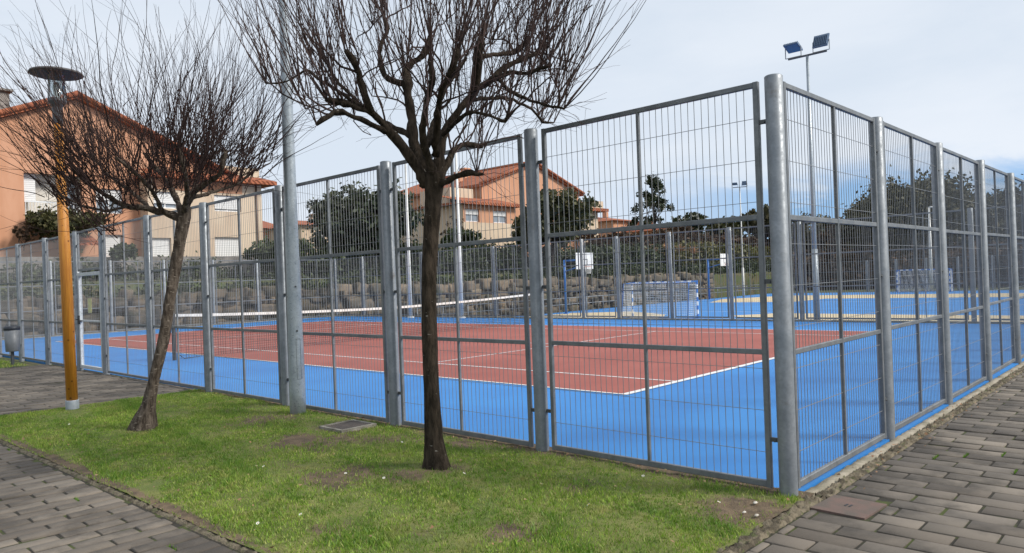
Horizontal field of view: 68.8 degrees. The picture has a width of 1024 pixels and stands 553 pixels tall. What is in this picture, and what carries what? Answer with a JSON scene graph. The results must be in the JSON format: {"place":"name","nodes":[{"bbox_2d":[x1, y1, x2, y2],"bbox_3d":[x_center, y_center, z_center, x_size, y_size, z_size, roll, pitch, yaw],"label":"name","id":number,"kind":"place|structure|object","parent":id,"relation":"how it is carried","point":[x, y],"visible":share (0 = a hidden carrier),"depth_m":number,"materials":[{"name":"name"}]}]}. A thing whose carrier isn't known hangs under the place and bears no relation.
{"place":"outdoors","nodes":[
{"label":"outdoors","id":0,"kind":"place"},
{"bbox_2d":[0,364,192,414],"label":"plaza pavement","id":1,"kind":"structure","parent":0,"point":[97,388],"depth_m":12.75,"materials":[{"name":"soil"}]},
{"bbox_2d":[0,443,240,552],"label":"path","id":2,"kind":"structure","parent":0,"point":[72,530],"depth_m":5.28,"materials":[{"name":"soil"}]},
{"bbox_2d":[0,389,814,552],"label":"lawn","id":3,"kind":"structure","parent":0,"point":[733,506],"depth_m":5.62,"materials":[{"name":"plant"}]},
{"bbox_2d":[28,66,83,409],"bbox_3d":[-6.259,-0.465,10.402,0.674,4.850,0.674,-2,0,43],"label":"lamp post","id":4,"kind":"object","parent":3,"relation":"on","point":[70,366],"visible":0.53,"depth_m":10.35,"materials":[{"name":"orange wood"}]},
{"bbox_2d":[0,0,346,431],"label":"bare tree","id":5,"kind":"object","parent":3,"relation":"on","point":[144,417],"visible":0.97,"depth_m":8.32,"materials":[{"name":"brown plant"}]},
{"bbox_2d":[279,0,305,414],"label":"mast","id":6,"kind":"object","parent":3,"relation":"on","point":[296,359],"visible":0.86,"depth_m":9.30,"materials":[{"name":"grey metal"}]},
{"bbox_2d":[319,419,376,432],"bbox_3d":[-1.823,1.678,8.310,0.440,0.065,0.460,-2,0,43],"label":"drain grate","id":7,"kind":"object","parent":3,"relation":"on","point":[347,425],"visible":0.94,"depth_m":8.28,"materials":[{"name":"concrete"}]},
{"bbox_2d":[218,0,645,470],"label":"bare tree","id":8,"kind":"object","parent":3,"relation":"on","point":[430,173],"visible":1,"depth_m":6.16,"materials":[{"name":"brown plant"}]},
{"bbox_2d":[0,259,1023,518],"bbox_3d":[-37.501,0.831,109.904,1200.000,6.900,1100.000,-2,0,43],"label":"ground","id":9,"kind":"structure","parent":0,"point":[722,293],"depth_m":69.88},
{"bbox_2d":[3,326,19,367],"bbox_3d":[-11.731,1.649,17.561,0.336,0.980,0.336,-2,0,23],"label":"litter bin","id":10,"kind":"object","parent":9,"relation":"on","point":[12,338],"visible":0.99,"depth_m":17.45,"materials":[{"name":"grey metal"}]},
{"bbox_2d":[0,359,26,367],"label":"grass","id":11,"kind":"structure","parent":9,"relation":"on","point":[6,363],"depth_m":17.58,"materials":[{"name":"green plant"}]},
{"bbox_2d":[11,223,34,250],"bbox_3d":[-22.838,-1.525,34.995,0.871,2.060,0.828,-2,0,-9],"label":"tree","id":12,"kind":"object","parent":9,"relation":"on","point":[19,232],"visible":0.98,"depth_m":34.94,"materials":[{"name":"brown plant"}]},
{"bbox_2d":[24,204,110,242],"bbox_3d":[-21.422,-2.024,36.140,3.466,2.994,3.710,-2,0,43],"label":"tree","id":13,"kind":"object","parent":9,"relation":"on","point":[41,220],"visible":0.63,"depth_m":35.31,"materials":[{"name":"green plant"}]},
{"bbox_2d":[108,243,138,280],"bbox_3d":[-18.683,-0.582,36.011,1.415,2.238,1.325,-2,0,-20],"label":"tree","id":14,"kind":"object","parent":9,"relation":"on","point":[120,255],"visible":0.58,"depth_m":35.76,"materials":[{"name":"green plant"}]},
{"bbox_2d":[0,249,255,283],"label":"hedge","id":15,"kind":"object","parent":9,"relation":"on","point":[133,276],"visible":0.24,"depth_m":35.98,"materials":[{"name":"green plant"}]},
{"bbox_2d":[0,438,259,552],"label":"path kerb","id":16,"kind":"structure","parent":9,"relation":"on","point":[241,548],"depth_m":5.62,"materials":[{"name":"grey concrete"}]},
{"bbox_2d":[0,256,263,281],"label":"concrete wall","id":17,"kind":"structure","parent":9,"relation":"on","point":[251,269],"depth_m":37.64,"materials":[{"name":"grey concrete"}]},
{"bbox_2d":[0,88,276,256],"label":"house","id":18,"kind":"structure","parent":9,"relation":"on","point":[15,205],"depth_m":38.53,"materials":[{"name":"orange paint"}]},
{"bbox_2d":[96,189,121,213],"bbox_3d":[-20.813,-3.863,38.571,0.120,1.254,1.289,-2,0,43],"label":"window","id":19,"kind":"structure","parent":18,"relation":"in","point":[112,191],"depth_m":38.67,"materials":[{"name":"white glass"}]},
{"bbox_2d":[106,235,121,256],"bbox_3d":[-20.648,-1.579,38.673,0.050,1.156,0.864,-2,0,43],"label":"garage door","id":20,"kind":"structure","parent":18,"relation":"in","point":[111,242],"depth_m":38.61,"materials":[{"name":"white metal"}]},
{"bbox_2d":[152,238,169,256],"bbox_3d":[-18.544,-1.494,39.468,0.050,1.079,0.988,-2,0,43],"label":"garage door","id":21,"kind":"structure","parent":18,"relation":"in","point":[155,240],"depth_m":39.47,"materials":[{"name":"white metal"}]},
{"bbox_2d":[154,192,176,208],"bbox_3d":[-18.430,-4.042,39.679,0.120,0.883,1.265,-2,0,43],"label":"window","id":22,"kind":"structure","parent":18,"relation":"in","point":[169,203],"depth_m":39.73,"materials":[{"name":"white glass"}]},
{"bbox_2d":[214,195,236,211],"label":"window","id":23,"kind":"structure","parent":18,"relation":"in","point":[216,197],"depth_m":42.09,"materials":[{"name":"white paint"}]},
{"bbox_2d":[215,237,238,255],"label":"garage door","id":24,"kind":"structure","parent":18,"relation":"in","point":[232,239],"depth_m":42.12,"materials":[{"name":"white metal"}]},
{"bbox_2d":[2,315,336,339],"bbox_3d":[-15.081,2.350,32.772,0.200,0.240,17.240,-2,0,43],"label":"end upstand","id":25,"kind":"object","parent":9,"relation":"on","point":[159,328],"visible":0.11,"depth_m":31.87,"materials":[{"name":"concrete"}]},
{"bbox_2d":[0,259,334,337],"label":"fence","id":26,"kind":"object","parent":25,"relation":"on","point":[258,281],"visible":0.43,"depth_m":32.69,"materials":[{"name":"metal"}]},
{"bbox_2d":[1,282,403,338],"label":"stone wall","id":27,"kind":"structure","parent":9,"relation":"on","point":[182,307],"depth_m":34.25,"materials":[{"name":"grey stone"}]},
{"bbox_2d":[0,265,528,300],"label":"stone wall","id":28,"kind":"structure","parent":9,"relation":"on","point":[475,276],"depth_m":38.13,"materials":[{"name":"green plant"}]},
{"bbox_2d":[262,221,272,242],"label":"house","id":29,"kind":"structure","parent":9,"relation":"on","point":[265,225],"depth_m":79.84,"materials":[{"name":"orange paint"}]},
{"bbox_2d":[242,230,315,259],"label":"bush","id":30,"kind":"object","parent":9,"relation":"on","point":[255,251],"visible":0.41,"depth_m":40.43,"materials":[{"name":"green plant"}]},
{"bbox_2d":[267,214,327,253],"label":"house","id":31,"kind":"structure","parent":9,"relation":"on","point":[304,226],"depth_m":76.21,"materials":[{"name":"white paint"}]},
{"bbox_2d":[305,177,424,272],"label":"evergreen tree","id":32,"kind":"object","parent":9,"relation":"on","point":[366,211],"visible":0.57,"depth_m":44.11,"materials":[{"name":"green plant"}]},
{"bbox_2d":[252,228,527,278],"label":"hedge","id":33,"kind":"object","parent":9,"relation":"on","point":[479,265],"visible":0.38,"depth_m":47.67,"materials":[{"name":"green plant"}]},
{"bbox_2d":[0,73,797,496],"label":"fence","id":34,"kind":"object","parent":9,"relation":"on","point":[390,275],"visible":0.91,"depth_m":7.21,"materials":[{"name":"silver metal"}]},
{"bbox_2d":[75,271,102,371],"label":"metal gate","id":35,"kind":"structure","parent":34,"relation":"attached to","point":[80,320],"depth_m":15.56,"materials":[{"name":"silver metal"}]},
{"bbox_2d":[440,215,463,234],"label":"bush","id":36,"kind":"object","parent":9,"relation":"on","point":[442,233],"visible":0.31,"depth_m":54.96,"materials":[{"name":"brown plant"}]},
{"bbox_2d":[440,226,481,245],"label":"bush","id":37,"kind":"object","parent":9,"relation":"on","point":[448,239],"visible":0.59,"depth_m":51.31,"materials":[{"name":"green plant"}]},
{"bbox_2d":[399,162,608,252],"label":"house","id":38,"kind":"structure","parent":9,"relation":"on","point":[479,215],"depth_m":62.07,"materials":[{"name":"paint"}]},
{"bbox_2d":[465,209,477,221],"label":"window","id":39,"kind":"structure","parent":38,"relation":"in","point":[473,217],"depth_m":58.52,"materials":[{"name":"white glass"}]},
{"bbox_2d":[493,211,505,222],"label":"window","id":40,"kind":"structure","parent":38,"relation":"in","point":[501,214],"depth_m":60.89,"materials":[{"name":"white glass"}]},
{"bbox_2d":[510,184,601,267],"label":"evergreen tree","id":41,"kind":"object","parent":9,"relation":"on","point":[566,212],"visible":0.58,"depth_m":54.39,"materials":[{"name":"green plant"}]},
{"bbox_2d":[401,272,714,316],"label":"stone wall","id":42,"kind":"structure","parent":9,"relation":"on","point":[602,282],"depth_m":53.29,"materials":[{"name":"grey stone"}]},
{"bbox_2d":[417,284,758,316],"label":"railing","id":43,"kind":"object","parent":9,"relation":"on","point":[717,292],"visible":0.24,"depth_m":54.55,"materials":[{"name":"grey metal"}]},
{"bbox_2d":[519,241,665,271],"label":"hedge","id":44,"kind":"object","parent":9,"relation":"on","point":[592,248],"visible":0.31,"depth_m":62.31,"materials":[{"name":"green plant"}]},
{"bbox_2d":[598,212,638,236],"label":"house","id":45,"kind":"structure","parent":9,"relation":"on","point":[611,222],"depth_m":98.37,"materials":[{"name":"orange paint"}]},
{"bbox_2d":[516,255,770,279],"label":"hedge","id":46,"kind":"object","parent":9,"relation":"on","point":[636,270],"visible":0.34,"depth_m":65.31,"materials":[{"name":"green plant"}]},
{"bbox_2d":[674,244,685,261],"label":"dry plant","id":47,"kind":"object","parent":46,"relation":"on","point":[679,250],"visible":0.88,"depth_m":67.91,"materials":[{"name":"beige plant"}]},
{"bbox_2d":[688,245,701,263],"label":"dry plant","id":48,"kind":"object","parent":46,"relation":"on","point":[692,250],"visible":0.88,"depth_m":67.94,"materials":[{"name":"beige plant"}]},
{"bbox_2d":[626,222,666,234],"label":"house","id":49,"kind":"structure","parent":9,"relation":"on","point":[650,230],"depth_m":96.86,"materials":[{"name":"orange paint"}]},
{"bbox_2d":[625,174,674,246],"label":"evergreen tree","id":50,"kind":"object","parent":9,"relation":"on","point":[656,185],"visible":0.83,"depth_m":69.55,"materials":[{"name":"green plant"}]},
{"bbox_2d":[576,228,769,250],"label":"hedge","id":51,"kind":"object","parent":9,"relation":"on","point":[753,240],"visible":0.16,"depth_m":76.23,"materials":[{"name":"green plant"}]},
{"bbox_2d":[337,315,1023,323],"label":"terrace upstand","id":52,"kind":"object","parent":9,"relation":"on","point":[969,322],"visible":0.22,"depth_m":24.97,"materials":[{"name":"concrete"}]},
{"bbox_2d":[333,205,1023,321],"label":"fence","id":53,"kind":"object","parent":52,"relation":"on","point":[730,266],"visible":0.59,"depth_m":25.53,"materials":[{"name":"silver metal"}]},
{"bbox_2d":[663,226,700,243],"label":"broadleaf tree","id":54,"kind":"object","parent":9,"relation":"on","point":[682,228],"visible":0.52,"depth_m":78.97,"materials":[{"name":"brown plant"}]},
{"bbox_2d":[670,211,707,233],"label":"broadleaf tree","id":55,"kind":"object","parent":9,"relation":"on","point":[695,215],"visible":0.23,"depth_m":86.84,"materials":[{"name":"green plant"}]},
{"bbox_2d":[661,239,770,267],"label":"hedge","id":56,"kind":"object","parent":9,"relation":"on","point":[685,254],"visible":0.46,"depth_m":73.83,"materials":[{"name":"green plant"}]},
{"bbox_2d":[700,215,745,238],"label":"broadleaf tree","id":57,"kind":"object","parent":9,"relation":"on","point":[723,225],"visible":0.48,"depth_m":90.37,"materials":[{"name":"green plant"}]},
{"bbox_2d":[741,203,769,244],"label":"pine tree","id":58,"kind":"object","parent":9,"relation":"on","point":[753,230],"visible":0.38,"depth_m":94.94,"materials":[{"name":"green plant"}]},
{"bbox_2d":[717,492,826,552],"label":"lawn edge","id":59,"kind":"object","parent":9,"relation":"on","point":[757,535],"visible":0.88,"depth_m":4.64,"materials":[{"name":"grey concrete"}]},
{"bbox_2d":[791,211,834,240],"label":"pine tree","id":60,"kind":"object","parent":9,"relation":"on","point":[820,226],"visible":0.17,"depth_m":94.38,"materials":[{"name":"green plant"}]},
{"bbox_2d":[810,215,860,253],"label":"broadleaf tree","id":61,"kind":"object","parent":9,"relation":"on","point":[833,240],"visible":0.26,"depth_m":89.85,"materials":[{"name":"green plant"}]},
{"bbox_2d":[746,207,1021,287],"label":"hedge","id":62,"kind":"object","parent":9,"relation":"on","point":[809,236],"visible":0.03,"depth_m":86.22,"materials":[{"name":"green plant"}]},
{"bbox_2d":[766,254,1023,292],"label":"fence","id":63,"kind":"object","parent":9,"relation":"on","point":[868,281],"visible":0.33,"depth_m":68.27,"materials":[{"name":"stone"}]},
{"bbox_2d":[769,237,1023,289],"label":"hedge","id":64,"kind":"object","parent":9,"relation":"on","point":[867,256],"visible":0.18,"depth_m":80.32,"materials":[{"name":"green plant"}]},
{"bbox_2d":[805,361,1023,495],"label":"court kerb","id":65,"kind":"structure","parent":9,"relation":"on","point":[847,470],"depth_m":6.80,"materials":[{"name":"concrete"}]},
{"bbox_2d":[839,164,994,280],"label":"pine tree","id":66,"kind":"object","parent":9,"relation":"on","point":[863,208],"visible":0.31,"depth_m":81.66,"materials":[{"name":"green plant"}]},
{"bbox_2d":[928,206,933,289],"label":"street lamp","id":67,"kind":"object","parent":9,"relation":"on","point":[929,237],"visible":0.48,"depth_m":69.16,"materials":[{"name":"grey metal"}]},
{"bbox_2d":[991,174,1022,231],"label":"pine tree","id":68,"kind":"object","parent":9,"relation":"on","point":[1004,202],"visible":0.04,"depth_m":90.08,"materials":[{"name":"green plant"}]},
{"bbox_2d":[0,0,1023,238],"label":"sky","id":69,"kind":"structure","parent":0,"point":[948,72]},
{"bbox_2d":[2,316,1023,490],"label":"tennis court","id":70,"kind":"object","parent":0,"point":[563,397],"visible":0.2,"depth_m":9.66,"materials":[{"name":"blue plastic"}]},
{"bbox_2d":[171,294,530,359],"bbox_3d":[-3.510,1.259,22.063,0.101,1.090,12.888,-2,0,43],"label":"tennis net","id":71,"kind":"object","parent":70,"relation":"on","point":[274,328],"visible":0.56,"depth_m":20.67,"materials":[{"name":"black synthetic netting"},{"name":"white fabric tape"}]},
{"bbox_2d":[404,164,413,317],"bbox_3d":[-4.775,-1.706,34.355,0.331,7.200,0.340,-2,0,43],"label":"light pole","id":72,"kind":"object","parent":70,"relation":"on","point":[408,260],"visible":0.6,"depth_m":34.30,"materials":[{"name":"grey metal"}]},
{"bbox_2d":[455,153,465,317],"bbox_3d":[-2.293,-1.804,32.327,0.331,7.200,0.340,-2,0,43],"label":"light pole","id":73,"kind":"object","parent":70,"relation":"on","point":[460,261],"visible":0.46,"depth_m":32.27,"materials":[{"name":"grey metal"}]},
{"bbox_2d":[59,321,868,393],"bbox_3d":[-3.494,1.800,22.066,23.770,0.001,10.970,-2,0,43],"label":"court playing area","id":74,"kind":"object","parent":70,"relation":"on","point":[578,381],"visible":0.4,"depth_m":16.65,"materials":[{"name":"red plastic"}]},
{"bbox_2d":[56,321,838,394],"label":"court lines","id":75,"kind":"object","parent":74,"relation":"on","point":[639,390],"visible":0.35,"depth_m":12.73,"materials":[{"name":"white paint"}]},
{"bbox_2d":[783,81,1023,488],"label":"fence","id":76,"kind":"object","parent":70,"relation":"on","point":[879,224],"visible":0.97,"depth_m":7.41,"materials":[{"name":"silver metal"}]},
{"bbox_2d":[515,290,1023,319],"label":"sports court","id":77,"kind":"object","parent":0,"point":[746,307],"visible":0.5,"depth_m":47.87,"materials":[{"name":"blue plastic"}]},
{"bbox_2d":[563,253,592,313],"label":"basketball hoop","id":78,"kind":"object","parent":77,"relation":"on","point":[588,256],"visible":0.56,"depth_m":48.67,"materials":[{"name":"blue paint"}]},
{"bbox_2d":[622,280,698,317],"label":"goal","id":79,"kind":"object","parent":77,"relation":"on","point":[692,302],"visible":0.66,"depth_m":40.22,"materials":[{"name":"blue paint"}]},
{"bbox_2d":[707,254,728,299],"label":"basketball hoop","id":80,"kind":"object","parent":77,"relation":"on","point":[723,263],"visible":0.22,"depth_m":65.75,"materials":[{"name":"blue paint"}]},
{"bbox_2d":[732,181,745,295],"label":"floodlight mast","id":81,"kind":"object","parent":77,"relation":"on","point":[743,183],"visible":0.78,"depth_m":67.94,"materials":[{"name":"grey metal"}]},
{"bbox_2d":[553,291,978,320],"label":"sports court lines","id":82,"kind":"object","parent":77,"relation":"on","point":[768,294],"visible":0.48,"depth_m":49.62,"materials":[{"name":"white paint"}]},
{"bbox_2d":[530,293,1023,321],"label":"court sand zones","id":83,"kind":"object","parent":77,"relation":"on","point":[755,299],"visible":0.2,"depth_m":47.17,"materials":[{"name":"beige sand"}]},
{"bbox_2d":[783,33,829,319],"bbox_3d":[9.052,-2.890,22.568,1.336,8.664,0.431,-2,0,43],"label":"floodlight mast","id":84,"kind":"object","parent":77,"relation":"on","point":[822,40],"visible":0.88,"depth_m":22.52,"materials":[{"name":"grey metal"}]},
{"bbox_2d":[896,268,953,291],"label":"goal","id":85,"kind":"object","parent":77,"relation":"on","point":[898,281],"visible":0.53,"depth_m":65.11,"materials":[{"name":"blue paint"}]},
{"bbox_2d":[744,372,1023,552],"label":"pavement","id":86,"kind":"structure","parent":0,"point":[938,533],"depth_m":5.12,"materials":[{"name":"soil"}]},
{"bbox_2d":[7,448,1017,550],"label":"joint weeds","id":87,"kind":"object","parent":86,"relation":"on","point":[965,455],"visible":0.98,"depth_m":6.12,"materials":[{"name":"green plant"}]},
{"bbox_2d":[10,370,1021,549],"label":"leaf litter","id":88,"kind":"object","parent":86,"relation":"on","point":[788,499],"visible":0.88,"depth_m":6.57,"materials":[{"name":"brown plant"}]},
{"bbox_2d":[810,495,886,519],"bbox_3d":[2.240,1.541,4.974,0.380,0.036,0.350,-2,0,-44],"label":"manhole cover","id":89,"kind":"object","parent":86,"relation":"in","point":[861,509],"visible":0.93,"depth_m":4.95,"materials":[{"name":"grey concrete"}]},
{"bbox_2d":[815,366,1023,497],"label":"kerb debris","id":90,"kind":"object","parent":86,"relation":"on","point":[850,478],"visible":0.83,"depth_m":6.66,"materials":[{"name":"grey gravel"}]}
]}

